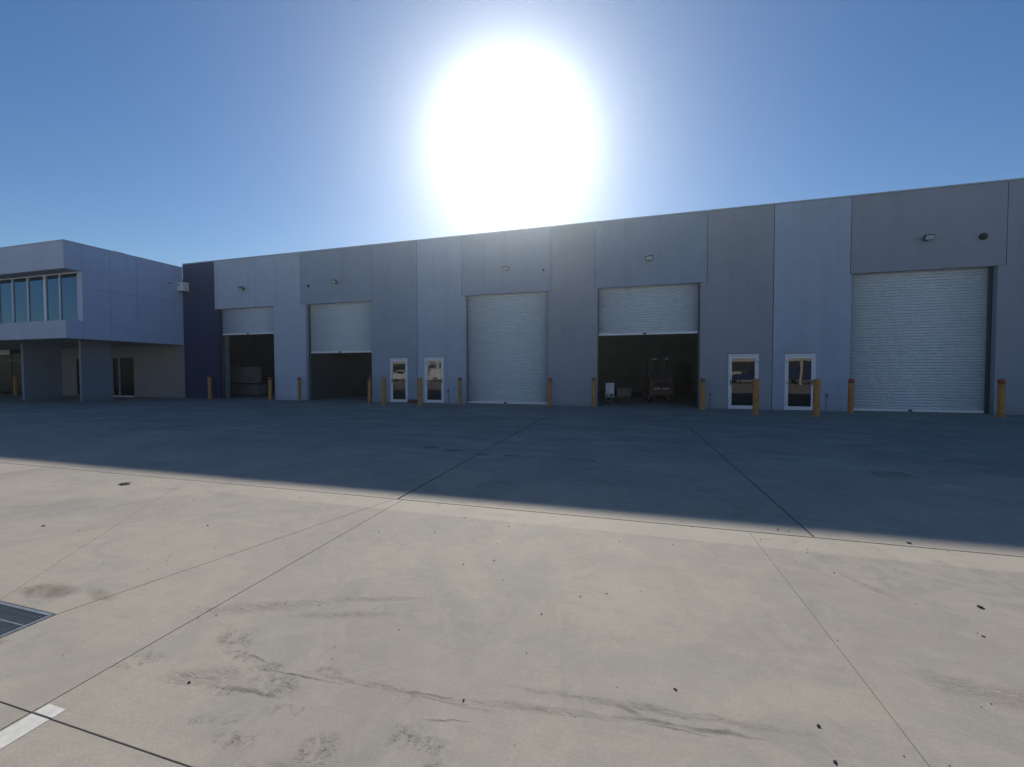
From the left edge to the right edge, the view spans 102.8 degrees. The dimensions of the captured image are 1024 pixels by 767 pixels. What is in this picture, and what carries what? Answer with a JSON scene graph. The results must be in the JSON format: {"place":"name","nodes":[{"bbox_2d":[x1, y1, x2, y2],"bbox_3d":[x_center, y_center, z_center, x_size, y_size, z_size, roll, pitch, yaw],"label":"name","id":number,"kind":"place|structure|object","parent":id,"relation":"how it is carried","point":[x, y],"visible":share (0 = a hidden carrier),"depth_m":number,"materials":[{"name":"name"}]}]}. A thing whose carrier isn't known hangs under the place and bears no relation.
{"place":"outdoors","nodes":[
{"label":"outdoors","id":0,"kind":"place"},
{"bbox_2d":[0,394,1023,766],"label":"yard pavement","id":1,"kind":"structure","parent":0,"point":[744,620],"depth_m":2.73,"materials":[{"name":"concrete"}]},
{"bbox_2d":[13,377,17,395],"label":"bollard","id":2,"kind":"object","parent":1,"relation":"on","point":[15,386],"visible":1,"depth_m":25.39,"materials":[{"name":"yellow metal"}]},
{"bbox_2d":[0,601,54,637],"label":"drain grate","id":3,"kind":"object","parent":1,"relation":"on","point":[14,618],"visible":0.98,"depth_m":2.38,"materials":[{"name":"grey metal"}]},
{"bbox_2d":[0,704,65,748],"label":"painted line","id":4,"kind":"object","parent":1,"relation":"on","point":[19,729],"visible":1,"depth_m":1.65,"materials":[{"name":"paint"}]},
{"bbox_2d":[0,239,184,401],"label":"office building","id":5,"kind":"structure","parent":1,"relation":"on","point":[75,318],"depth_m":20.44,"materials":[{"name":"paint"}]},
{"bbox_2d":[0,350,10,354],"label":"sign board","id":6,"kind":"object","parent":5,"relation":"attached to","point":[5,352],"visible":1,"depth_m":27.16,"materials":[{"name":"white"}]},
{"bbox_2d":[0,272,77,322],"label":"ribbon window","id":7,"kind":"structure","parent":5,"relation":"in","point":[48,297],"depth_m":19.53,"materials":[{"name":"blue glass"}]},
{"bbox_2d":[77,358,79,394],"bbox_3d":[-26.438,-0.433,25.342,1.346,2.266,0.080,0,2,16],"label":"office door","id":8,"kind":"structure","parent":5,"relation":"in","point":[78,377],"depth_m":25.48,"materials":[{"name":"metal"}]},
{"bbox_2d":[113,357,133,395],"bbox_3d":[-23.127,-0.413,24.408,1.766,2.266,0.100,0,2,16],"label":"office door","id":9,"kind":"structure","parent":5,"relation":"in","point":[123,368],"depth_m":24.42,"materials":[{"name":"glass"}]},
{"bbox_2d":[207,377,212,398],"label":"bollard","id":10,"kind":"object","parent":1,"relation":"on","point":[209,387],"visible":0.99,"depth_m":22.11,"materials":[{"name":"yellow metal"}]},
{"bbox_2d":[268,377,271,399],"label":"bollard","id":11,"kind":"object","parent":1,"relation":"on","point":[269,388],"visible":0.91,"depth_m":21.03,"materials":[{"name":"yellow metal"}]},
{"bbox_2d":[297,377,301,400],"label":"bollard","id":12,"kind":"object","parent":1,"relation":"on","point":[299,387],"visible":1,"depth_m":20.54,"materials":[{"name":"yellow metal"}]},
{"bbox_2d":[367,377,371,402],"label":"bollard","id":13,"kind":"object","parent":1,"relation":"on","point":[369,389],"visible":1,"depth_m":19.21,"materials":[{"name":"yellow metal"}]},
{"bbox_2d":[381,378,386,404],"bbox_3d":[-5.616,0.337,17.934,0.284,1.190,0.284,-1,2,-43],"label":"bollard","id":14,"kind":"object","parent":1,"relation":"on","point":[383,391],"visible":1,"depth_m":17.86,"materials":[{"name":"yellow metal"}]},
{"bbox_2d":[407,399,417,402],"bbox_3d":[-4.637,0.826,19.009,0.515,0.150,0.251,0,2,16],"label":"cloth bundle","id":15,"kind":"object","parent":1,"relation":"on","point":[411,401],"visible":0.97,"depth_m":18.94,"materials":[{"name":"black fabric"}]},
{"bbox_2d":[417,378,422,405],"bbox_3d":[-3.918,0.349,17.414,0.284,1.190,0.284,0,1,-25],"label":"bollard","id":16,"kind":"object","parent":1,"relation":"on","point":[419,391],"visible":1,"depth_m":17.33,"materials":[{"name":"yellow metal"}]},
{"bbox_2d":[458,377,461,403],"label":"bollard","id":17,"kind":"object","parent":1,"relation":"on","point":[459,390],"visible":0.95,"depth_m":18.09,"materials":[{"name":"yellow metal"}]},
{"bbox_2d":[4,476,1017,765],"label":"grit","id":18,"kind":"object","parent":1,"relation":"on","point":[438,590],"visible":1,"depth_m":3.07,"materials":[{"name":"stone"}]},
{"bbox_2d":[9,178,1023,414],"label":"warehouse","id":19,"kind":"structure","parent":1,"relation":"on","point":[881,302],"depth_m":16.38,"materials":[{"name":"grey paint"}]},
{"bbox_2d":[177,282,188,292],"bbox_3d":[-18.227,-5.332,22.662,0.430,0.515,0.340,0,2,16],"label":"floodlight","id":20,"kind":"object","parent":19,"relation":"attached to","point":[183,287],"depth_m":22.54,"materials":[{"name":"metal"}]},
{"bbox_2d":[230,384,267,394],"bbox_3d":[-16.606,0.357,25.622,2.510,0.640,0.760,0,2,16],"label":"workbench","id":21,"kind":"object","parent":19,"relation":"on","point":[248,389],"visible":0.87,"depth_m":25.22,"materials":[{"name":"metal"}]},
{"bbox_2d":[230,385,236,393],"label":"door","id":22,"kind":"structure","parent":21,"relation":"in","point":[233,390],"depth_m":25.45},
{"bbox_2d":[237,386,246,393],"bbox_3d":[-16.712,0.387,25.280,0.750,0.520,0.017,0,2,16],"label":"door","id":23,"kind":"structure","parent":21,"relation":"in","point":[240,389],"depth_m":25.27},
{"bbox_2d":[230,367,260,382],"bbox_3d":[-16.848,-0.539,25.665,2.090,0.990,0.700,0,2,16],"label":"storage crate","id":24,"kind":"object","parent":21,"relation":"on","point":[245,374],"visible":0.81,"depth_m":25.32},
{"bbox_2d":[247,386,256,393],"bbox_3d":[-15.951,0.392,25.067,0.750,0.520,0.017,0,2,16],"label":"door","id":25,"kind":"structure","parent":21,"relation":"in","point":[250,389],"depth_m":25.05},
{"bbox_2d":[390,358,407,401],"bbox_3d":[-5.352,-0.167,19.410,0.944,2.114,0.164,0,2,16],"label":"glass door","id":26,"kind":"structure","parent":19,"relation":"in","point":[398,368],"depth_m":19.41,"materials":[{"name":"glass"}]},
{"bbox_2d":[424,357,443,402],"bbox_3d":[-3.589,-0.158,18.940,0.962,2.116,0.122,0,2,16],"label":"glass door","id":27,"kind":"structure","parent":19,"relation":"in","point":[434,366],"depth_m":18.92,"materials":[{"name":"glass"}]},
{"bbox_2d":[502,266,508,270],"bbox_3d":[-0.264,-4.979,17.711,0.272,0.178,0.242,0,2,16],"label":"floodlight","id":28,"kind":"object","parent":19,"relation":"attached to","point":[506,268],"visible":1,"depth_m":17.62,"materials":[{"name":"metal"}]},
{"bbox_2d":[605,383,614,403],"bbox_3d":[4.405,0.432,18.412,0.440,0.920,0.320,0,2,16],"label":"white cabinet","id":29,"kind":"object","parent":19,"relation":"on","point":[609,389],"visible":1,"depth_m":18.29,"materials":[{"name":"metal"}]},
{"bbox_2d":[609,395,630,398],"bbox_3d":[5.844,0.727,22.277,1.120,0.130,1.000,0,2,10],"label":"pallet","id":30,"kind":"object","parent":19,"relation":"on","point":[622,397],"visible":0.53,"depth_m":21.80,"materials":[{"name":"brown wood"}]},
{"bbox_2d":[615,388,630,395],"bbox_3d":[6.009,0.454,22.119,0.750,0.423,0.604,0,2,7],"label":"carton","id":31,"kind":"object","parent":30,"relation":"on","point":[622,391],"visible":1,"depth_m":21.83,"materials":[{"name":"cardboard"}]},
{"bbox_2d":[646,255,652,260],"bbox_3d":[5.410,-4.944,16.129,0.272,0.178,0.242,0,2,16],"label":"floodlight","id":32,"kind":"object","parent":19,"relation":"attached to","point":[649,257],"visible":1,"depth_m":16.05,"materials":[{"name":"metal"}]},
{"bbox_2d":[644,355,673,401],"bbox_3d":[7.213,-0.291,20.323,1.172,2.270,3.270,0,2,13],"label":"forklift","id":33,"kind":"object","parent":19,"relation":"on","point":[660,385],"visible":1,"depth_m":19.17,"materials":[{"name":"black metal"}]},
{"bbox_2d":[728,353,758,408],"bbox_3d":[8.745,-0.082,15.480,1.054,2.114,0.164,0,2,16],"label":"glass door","id":34,"kind":"structure","parent":19,"relation":"in","point":[742,368],"depth_m":15.49,"materials":[{"name":"glass"}]},
{"bbox_2d":[784,353,815,410],"bbox_3d":[10.531,-0.061,14.982,1.004,2.094,0.164,0,2,16],"label":"glass door","id":35,"kind":"structure","parent":19,"relation":"in","point":[799,376],"depth_m":14.98,"materials":[{"name":"glass"}]},
{"bbox_2d":[923,234,935,240],"bbox_3d":[13.983,-4.903,13.740,0.272,0.179,0.239,0,2,16],"label":"floodlight","id":36,"kind":"object","parent":19,"relation":"attached to","point":[927,237],"visible":1,"depth_m":13.66,"materials":[{"name":"metal"}]},
{"bbox_2d":[979,233,987,239],"bbox_3d":[15.465,-4.830,13.397,0.220,0.220,0.180,0,2,16],"label":"dome sensor","id":37,"kind":"object","parent":19,"relation":"attached to","point":[982,236],"visible":1,"depth_m":13.38,"materials":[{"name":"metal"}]},
{"bbox_2d":[548,378,551,406],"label":"bollard","id":38,"kind":"object","parent":1,"relation":"on","point":[549,392],"visible":1,"depth_m":16.91,"materials":[{"name":"yellow metal"}]},
{"bbox_2d":[591,378,596,406],"bbox_3d":[3.337,0.356,16.682,0.260,1.191,0.260,0,2,11],"label":"bollard","id":39,"kind":"object","parent":1,"relation":"on","point":[593,392],"visible":0.99,"depth_m":16.62,"materials":[{"name":"yellow metal"}]},
{"bbox_2d":[699,378,705,409],"bbox_3d":[7.165,0.386,15.361,0.260,1.191,0.260,0,1,15],"label":"bollard","id":40,"kind":"object","parent":1,"relation":"on","point":[702,395],"visible":1,"depth_m":15.30,"materials":[{"name":"yellow metal"}]},
{"bbox_2d":[752,379,760,414],"bbox_3d":[8.101,0.434,13.589,0.284,1.190,0.284,-1,2,-14],"label":"bollard","id":41,"kind":"object","parent":1,"relation":"on","point":[755,411],"visible":0.99,"depth_m":13.51,"materials":[{"name":"yellow metal"}]},
{"bbox_2d":[811,379,820,416],"bbox_3d":[9.578,0.452,12.864,0.284,1.190,0.284,1,2,19],"label":"bollard","id":42,"kind":"object","parent":1,"relation":"on","point":[816,397],"visible":0.99,"depth_m":12.79,"materials":[{"name":"yellow metal"}]},
{"bbox_2d":[846,378,854,412],"bbox_3d":[11.611,0.416,14.011,0.260,1.191,0.260,0,2,-6],"label":"bollard","id":43,"kind":"object","parent":1,"relation":"on","point":[851,381],"visible":0.98,"depth_m":13.95,"materials":[{"name":"yellow metal"}]},
{"bbox_2d":[870,470,918,478],"bbox_3d":[5.246,1.252,5.624,0.380,0.024,0.340,0,2,16],"label":"drain grate","id":44,"kind":"object","parent":1,"relation":"on","point":[900,475],"visible":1,"depth_m":5.60,"materials":[{"name":"grey metal"}]},
{"bbox_2d":[997,379,1006,417],"bbox_3d":[15.101,0.449,12.626,0.260,1.191,0.260,-1,2,-29],"label":"bollard","id":45,"kind":"object","parent":1,"relation":"on","point":[1001,385],"visible":1,"depth_m":12.57,"materials":[{"name":"yellow metal"}]},
{"bbox_2d":[0,0,1023,278],"label":"sky","id":46,"kind":"structure","parent":0,"point":[172,132],"materials":[{"name":"blue"}]}
]}

